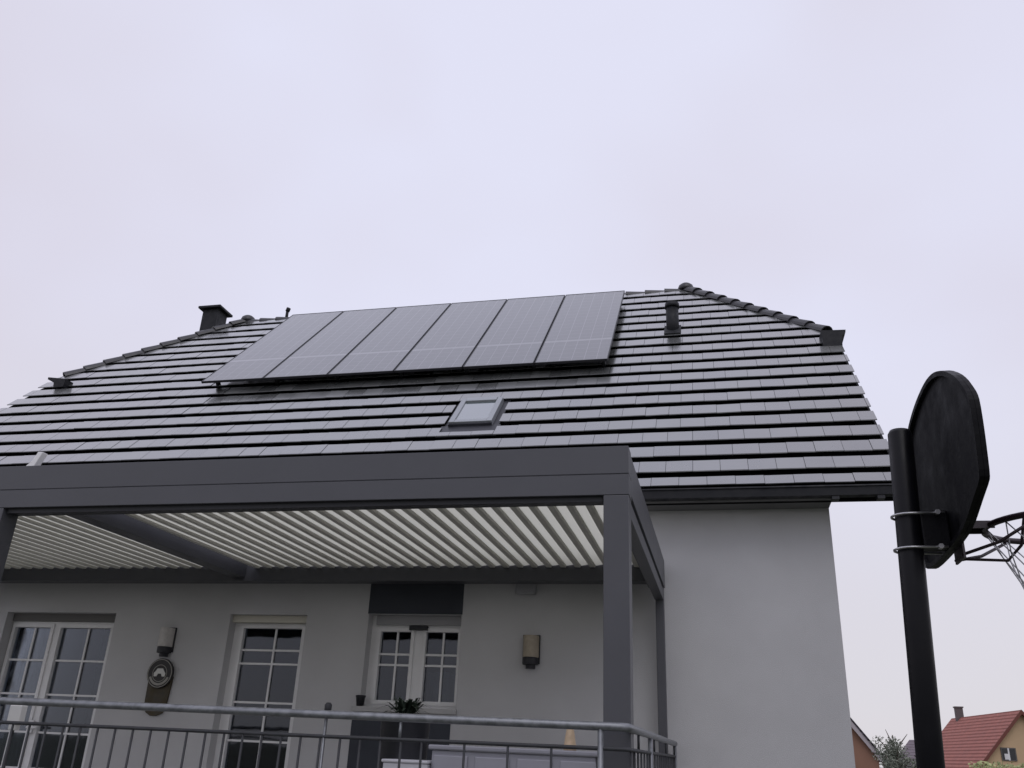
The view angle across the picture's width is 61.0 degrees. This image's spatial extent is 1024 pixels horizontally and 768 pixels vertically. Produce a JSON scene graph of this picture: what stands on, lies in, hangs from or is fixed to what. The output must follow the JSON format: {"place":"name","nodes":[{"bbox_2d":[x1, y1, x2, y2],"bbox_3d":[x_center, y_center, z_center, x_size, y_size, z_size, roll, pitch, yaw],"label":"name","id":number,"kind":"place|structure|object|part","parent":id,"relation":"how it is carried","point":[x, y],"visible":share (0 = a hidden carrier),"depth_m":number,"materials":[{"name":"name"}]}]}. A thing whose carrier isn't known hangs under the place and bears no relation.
{"place":"outdoors","nodes":[
{"label":"outdoors","id":0,"kind":"place"},
{"bbox_2d":[0,0,1023,767],"label":"sky","id":1,"kind":"structure","parent":0,"point":[856,167],"materials":[{"name":"white"}]},
{"bbox_2d":[564,729,575,750],"bbox_3d":[0.366,2.230,5.482,0.084,0.150,0.084,-3,-24,13],"label":"vase","id":2,"kind":"object","parent":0,"point":[570,737],"visible":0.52,"depth_m":5.46,"materials":[{"name":"beige ceramic"}]},
{"label":"ground","id":3,"kind":"structure","parent":0,"visible":0},
{"bbox_2d":[0,282,892,767],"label":"house","id":4,"kind":"structure","parent":3,"relation":"on","point":[752,436],"depth_m":10.10,"materials":[{"name":"paint"}]},
{"bbox_2d":[0,628,50,766],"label":"curtain","id":5,"kind":"object","parent":4,"relation":"hanging from","point":[34,667],"visible":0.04,"depth_m":11.01,"materials":[{"name":"grey fabric"}]},
{"bbox_2d":[0,613,115,767],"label":"french window","id":6,"kind":"structure","parent":4,"relation":"in","point":[24,625],"depth_m":10.63,"materials":[{"name":"white plastic"}]},
{"bbox_2d":[144,658,173,715],"bbox_3d":[-4.055,3.473,9.975,0.330,0.622,0.058,-3,-24,13],"label":"wall plaque","id":7,"kind":"object","parent":4,"relation":"attached to","point":[160,674],"depth_m":9.97,"materials":[{"name":"brown wood"}]},
{"bbox_2d":[157,627,176,656],"bbox_3d":[-4.052,3.004,10.143,0.186,0.331,0.132,-3,-24,13],"label":"wall lamp","id":8,"kind":"object","parent":4,"relation":"attached to","point":[166,641],"visible":1,"depth_m":10.11,"materials":[{"name":"black"}]},
{"bbox_2d":[213,615,306,767],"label":"glazed door","id":9,"kind":"structure","parent":4,"relation":"in","point":[243,622],"depth_m":10.00,"materials":[{"name":"white plastic"}]},
{"bbox_2d":[356,695,365,705],"bbox_3d":[-1.646,3.438,9.441,0.110,0.112,0.107,-3,-24,13],"label":"flower pot","id":10,"kind":"object","parent":4,"relation":"on","point":[360,699],"visible":0.98,"depth_m":9.41,"materials":[{"name":"black plastic"}]},
{"bbox_2d":[351,616,460,714],"bbox_3d":[-1.112,3.066,9.548,1.170,1.030,0.260,-3,-24,13],"label":"casement window","id":11,"kind":"structure","parent":4,"relation":"in","point":[419,627],"depth_m":9.63,"materials":[{"name":"white plastic"}]},
{"bbox_2d":[216,361,605,386],"bbox_3d":[-1.448,-0.732,14.803,6.410,2.230,2.244,-3,-24,13],"label":"panel mounting","id":12,"kind":"object","parent":4,"relation":"attached to","point":[401,373],"visible":0.15,"depth_m":13.45,"materials":[{"name":"black metal"}]},
{"bbox_2d":[201,311,343,383],"bbox_3d":[-4.106,-0.710,15.354,1.069,2.514,2.514,-3,-24,13],"label":"solar panel","id":13,"kind":"object","parent":12,"relation":"attached to","point":[261,358],"visible":1,"depth_m":15.05,"materials":[{"name":"grey"}]},
{"bbox_2d":[263,307,396,379],"bbox_3d":[-3.050,-0.764,15.114,1.069,2.514,2.514,-3,-24,13],"label":"solar panel","id":14,"kind":"object","parent":12,"relation":"attached to","point":[327,349],"visible":1,"depth_m":14.81,"materials":[{"name":"grey"}]},
{"bbox_2d":[327,303,450,376],"bbox_3d":[-1.993,-0.818,14.874,1.069,2.514,2.514,-3,-24,13],"label":"solar panel","id":15,"kind":"object","parent":12,"relation":"attached to","point":[387,344],"visible":1,"depth_m":14.56,"materials":[{"name":"grey"}]},
{"bbox_2d":[394,299,506,372],"bbox_3d":[-0.936,-0.871,14.634,1.069,2.514,2.514,-3,-24,13],"label":"solar panel","id":16,"kind":"object","parent":12,"relation":"attached to","point":[451,338],"visible":1,"depth_m":14.32,"materials":[{"name":"grey"}]},
{"bbox_2d":[463,295,564,368],"bbox_3d":[0.121,-0.925,14.394,1.069,2.514,2.514,-3,-24,13],"label":"solar panel","id":17,"kind":"object","parent":12,"relation":"attached to","point":[516,333],"visible":1,"depth_m":14.07,"materials":[{"name":"grey"}]},
{"bbox_2d":[534,290,624,364],"bbox_3d":[1.178,-0.979,14.154,1.069,2.514,2.514,-3,-24,13],"label":"solar panel","id":18,"kind":"object","parent":12,"relation":"attached to","point":[583,328],"visible":1,"depth_m":13.83,"materials":[{"name":"grey"}]},
{"bbox_2d":[426,672,455,701],"bbox_3d":[-0.702,3.513,9.633,0.533,0.600,0.064,-3,-24,13],"label":"curtain","id":19,"kind":"object","parent":4,"relation":"hanging from","point":[448,687],"visible":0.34,"depth_m":9.71,"materials":[{"name":"grey fabric"}]},
{"bbox_2d":[516,584,536,594],"bbox_3d":[0.154,2.226,9.467,0.222,0.127,0.074,-3,-24,13],"label":"junction box","id":20,"kind":"object","parent":4,"relation":"attached to","point":[526,589],"visible":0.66,"depth_m":9.43,"materials":[{"name":"grey"}]},
{"bbox_2d":[522,635,540,668],"bbox_3d":[0.193,2.818,9.167,0.186,0.345,0.132,-3,-24,13],"label":"wall lamp","id":21,"kind":"object","parent":4,"relation":"attached to","point":[531,653],"visible":1,"depth_m":9.13,"materials":[{"name":"black"}]},
{"bbox_2d":[850,717,886,767],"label":"neighbour house","id":22,"kind":"structure","parent":3,"relation":"on","point":[863,746],"depth_m":51.65,"materials":[{"name":"paint"}]},
{"bbox_2d":[879,754,898,767],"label":"garden bush","id":23,"kind":"object","parent":3,"relation":"on","point":[891,762],"visible":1,"depth_m":40.41,"materials":[{"name":"green plant"}]},
{"bbox_2d":[870,729,915,767],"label":"leafy tree","id":24,"kind":"object","parent":3,"relation":"on","point":[897,750],"visible":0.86,"depth_m":42.48,"materials":[{"name":"green plant"}]},
{"bbox_2d":[888,749,915,767],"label":"leafy tree","id":25,"kind":"object","parent":3,"relation":"on","point":[906,764],"visible":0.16,"depth_m":45.90,"materials":[{"name":"green plant"}]},
{"bbox_2d":[901,740,915,767],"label":"neighbour house","id":26,"kind":"structure","parent":3,"relation":"on","point":[910,745],"depth_m":81.21,"materials":[{"name":"grey tile"}]},
{"bbox_2d":[888,370,1023,767],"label":"basketball hoop","id":27,"kind":"object","parent":3,"relation":"on","point":[939,467],"visible":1,"depth_m":2.92,"materials":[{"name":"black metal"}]},
{"bbox_2d":[942,706,1023,767],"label":"neighbour house","id":28,"kind":"structure","parent":3,"relation":"on","point":[991,738],"depth_m":63.59,"materials":[{"name":"red tile"}]},
{"bbox_2d":[1000,747,1017,760],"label":"window","id":29,"kind":"structure","parent":28,"relation":"in","point":[1007,754],"depth_m":60.68,"materials":[{"name":"grey glass"}]},
{"bbox_2d":[968,761,1023,767],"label":"hedge","id":30,"kind":"object","parent":3,"relation":"on","point":[988,765],"visible":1,"depth_m":32.40,"materials":[{"name":"green plant"}]},
{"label":"terrace paving","id":31,"kind":"structure","parent":0,"visible":0},
{"bbox_2d":[4,705,27,767],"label":"bird feeder","id":32,"kind":"object","parent":31,"relation":"on","point":[17,712],"visible":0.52,"depth_m":6.13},
{"bbox_2d":[322,702,331,762],"bbox_3d":[-1.301,2.718,5.853,0.052,1.080,0.052,-3,-24,13],"label":"garden torch","id":33,"kind":"object","parent":31,"relation":"on","point":[328,705],"visible":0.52,"depth_m":6.03,"materials":[{"name":"black metal"}]},
{"bbox_2d":[0,446,667,767],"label":"pergola","id":34,"kind":"object","parent":31,"relation":"on","point":[577,515],"visible":1,"depth_m":7.28,"materials":[{"name":"metal"}]},
{"bbox_2d":[26,452,47,465],"bbox_3d":[-3.845,0.616,7.033,0.134,0.124,0.060,-3,-24,13],"label":"weather sensor","id":35,"kind":"object","parent":34,"relation":"on","point":[39,458],"visible":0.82,"depth_m":7.01,"materials":[{"name":"white plastic"}]},
{"bbox_2d":[0,697,677,767],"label":"railing","id":36,"kind":"object","parent":31,"relation":"on","point":[650,761],"visible":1,"depth_m":5.47,"materials":[{"name":"grey metal"}]},
{"bbox_2d":[374,696,429,767],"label":"potted plant","id":37,"kind":"object","parent":31,"relation":"on","point":[390,750],"visible":0.74,"depth_m":5.69,"materials":[{"name":"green plant"}]},
{"bbox_2d":[381,759,431,767],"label":"plastic crate","id":38,"kind":"object","parent":31,"relation":"on","point":[393,763],"visible":0.67,"depth_m":5.37,"materials":[{"name":"white plastic"}]},
{"bbox_2d":[428,744,596,767],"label":"storage cabinet","id":39,"kind":"object","parent":31,"relation":"on","point":[445,756],"visible":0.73,"depth_m":5.27,"materials":[{"name":"plastic"}]},
{"bbox_3d":[-0.392,2.623,5.210,0.215,0.730,0.017,-3,-24,13],"label":"door","id":40,"kind":"part","parent":39,"relation":"part of","materials":[{"name":"plastic"}]},
{"bbox_3d":[-0.135,2.610,5.152,0.215,0.730,0.017,-3,-24,13],"label":"door","id":41,"kind":"part","parent":39,"relation":"part of","materials":[{"name":"plastic"}]},
{"bbox_3d":[0.122,2.597,5.093,0.215,0.730,0.017,-3,-24,13],"label":"door","id":42,"kind":"part","parent":39,"relation":"part of","materials":[{"name":"plastic"}]},
{"bbox_3d":[0.378,2.584,5.035,0.215,0.730,0.017,-3,-24,13],"label":"door","id":43,"kind":"part","parent":39,"relation":"part of","materials":[{"name":"plastic"}]}
]}

